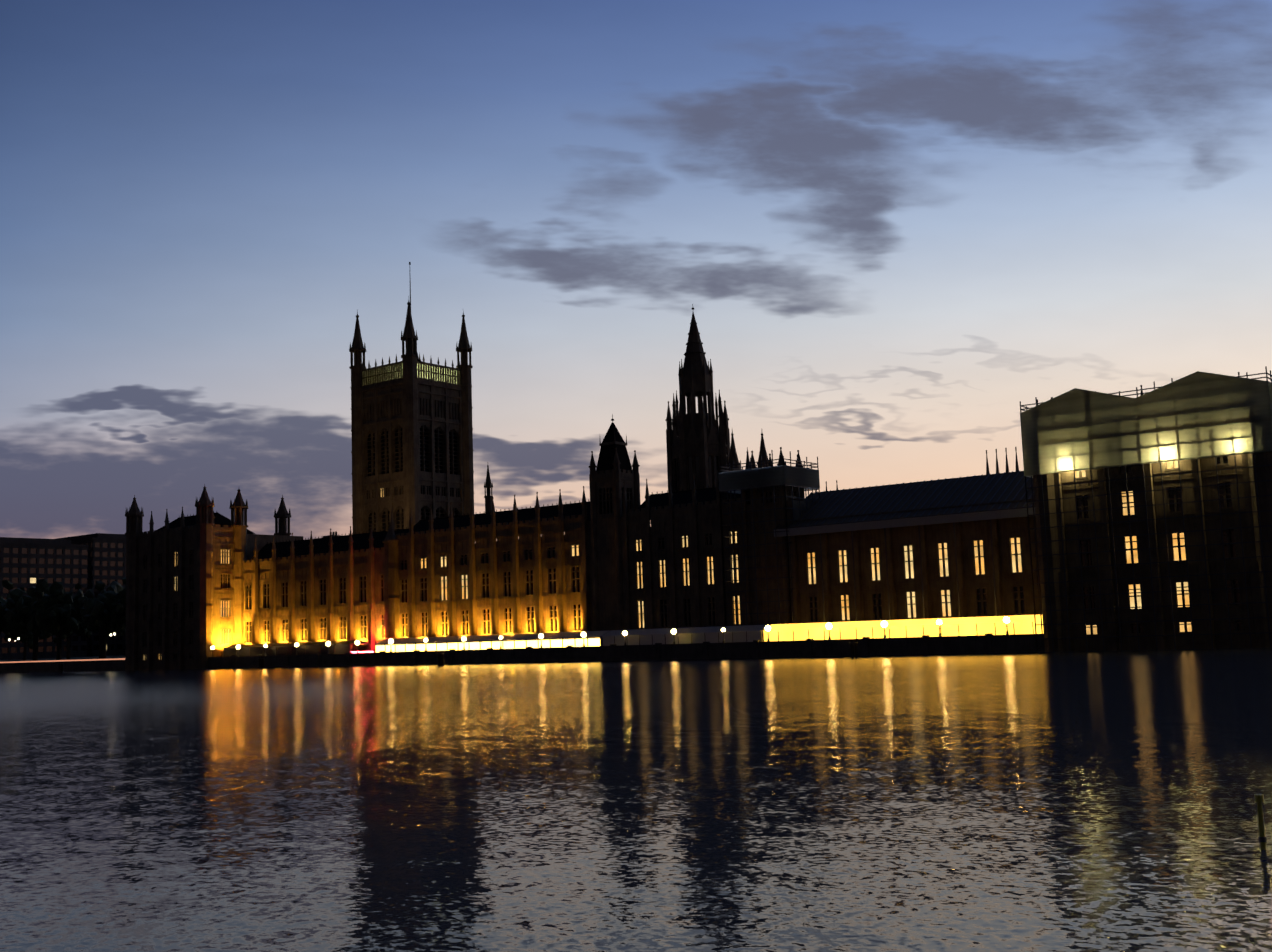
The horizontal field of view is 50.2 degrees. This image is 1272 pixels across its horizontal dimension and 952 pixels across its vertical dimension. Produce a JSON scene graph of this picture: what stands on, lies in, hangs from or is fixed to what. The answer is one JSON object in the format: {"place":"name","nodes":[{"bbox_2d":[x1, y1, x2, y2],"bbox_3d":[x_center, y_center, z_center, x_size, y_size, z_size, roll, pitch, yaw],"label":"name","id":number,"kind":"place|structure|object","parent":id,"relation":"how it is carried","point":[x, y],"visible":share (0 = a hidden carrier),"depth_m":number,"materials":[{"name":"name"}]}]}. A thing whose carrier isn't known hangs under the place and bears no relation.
{"place":"outdoors","nodes":[
{"label":"outdoors","id":0,"kind":"place"},
{"bbox_2d":[0,651,353,661],"bbox_3d":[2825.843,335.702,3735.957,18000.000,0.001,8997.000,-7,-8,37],"label":"bank ground","id":1,"kind":"structure","parent":0,"point":[87,657],"depth_m":440.70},
{"bbox_2d":[0,537,88,659],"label":"millbank offices","id":2,"kind":"structure","parent":1,"relation":"on","point":[26,563],"depth_m":557.64,"materials":[{"name":"brown glass"}]},
{"bbox_2d":[8,633,115,660],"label":"street lamps","id":3,"kind":"object","parent":1,"relation":"on","point":[114,634],"visible":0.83,"depth_m":376.56,"materials":[{"name":"grey metal"}]},
{"bbox_2d":[0,577,125,660],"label":"trees","id":4,"kind":"object","parent":1,"relation":"on","point":[43,610],"visible":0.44,"depth_m":373.48,"materials":[{"name":"green plant"}]},
{"bbox_2d":[57,533,125,655],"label":"millbank offices","id":5,"kind":"structure","parent":1,"relation":"on","point":[106,559],"depth_m":613.12,"materials":[{"name":"brown glass"}]},
{"bbox_2d":[125,484,341,669],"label":"end pavilion","id":6,"kind":"structure","parent":1,"relation":"on","point":[184,585],"depth_m":330.28,"materials":[{"name":"stone"}]},
{"bbox_2d":[349,262,492,544],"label":"tower","id":7,"kind":"structure","parent":1,"relation":"on","point":[411,429],"depth_m":398.95,"materials":[{"name":"stone"}]},
{"bbox_2d":[719,450,819,625],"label":"scaffold tower","id":8,"kind":"structure","parent":1,"relation":"on","point":[738,481],"depth_m":239.69,"materials":[{"name":"stone"},{"name":"steel"},{"name":"dark glass"}]},
{"bbox_2d":[1020,366,1271,652],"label":"scaffolding","id":9,"kind":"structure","parent":1,"relation":"on","point":[1197,415],"depth_m":188.95,"materials":[{"name":"grey metal"}]},
{"bbox_2d":[1033,372,1271,651],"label":"building","id":10,"kind":"structure","parent":1,"relation":"on","point":[1258,625],"depth_m":189.04,"materials":[{"name":"stone"}]},
{"bbox_2d":[0,633,1044,672],"bbox_3d":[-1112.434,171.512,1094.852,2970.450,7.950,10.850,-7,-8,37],"label":"river wall","id":11,"kind":"structure","parent":0,"point":[975,644],"depth_m":243.71,"materials":[{"name":"stone"}]},
{"bbox_2d":[211,616,1009,656],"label":"lamps","id":12,"kind":"object","parent":11,"relation":"on","point":[1006,620],"visible":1,"depth_m":245.32,"materials":[{"name":"white glass"}]},
{"bbox_2d":[224,615,1043,656],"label":"terrace marquees","id":13,"kind":"object","parent":11,"relation":"on","point":[994,625],"visible":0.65,"depth_m":239.09,"materials":[{"name":"yellow fabric"}]},
{"bbox_2d":[773,471,1035,623],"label":"building wing","id":14,"kind":"structure","parent":11,"relation":"on","point":[988,488],"depth_m":226.77,"materials":[{"name":"stone"},{"name":"dark glass"},{"name":"steel"}]},
{"bbox_2d":[0,648,1271,951],"bbox_3d":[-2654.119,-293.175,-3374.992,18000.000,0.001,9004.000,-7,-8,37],"label":"river","id":15,"kind":"structure","parent":0,"point":[1034,802],"depth_m":38.26,"materials":[{"name":"liquid"}]},
{"bbox_2d":[1254,794,1266,849],"bbox_3d":[12.887,8.590,27.689,0.162,4.100,0.170,-7,-8,37],"label":"wooden post","id":16,"kind":"object","parent":15,"relation":"in","point":[1259,799],"visible":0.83,"depth_m":27.83,"materials":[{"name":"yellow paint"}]},
{"bbox_2d":[0,0,1271,662],"label":"sky","id":17,"kind":"structure","parent":0,"point":[889,228],"materials":[{"name":"blue"}]},
{"bbox_2d":[243,415,1041,655],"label":"palace building","id":18,"kind":"structure","parent":0,"point":[614,560],"depth_m":261.51,"materials":[{"name":"stone"}]},
{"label":"palace ranges","id":19,"kind":"object","parent":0,"visible":0},
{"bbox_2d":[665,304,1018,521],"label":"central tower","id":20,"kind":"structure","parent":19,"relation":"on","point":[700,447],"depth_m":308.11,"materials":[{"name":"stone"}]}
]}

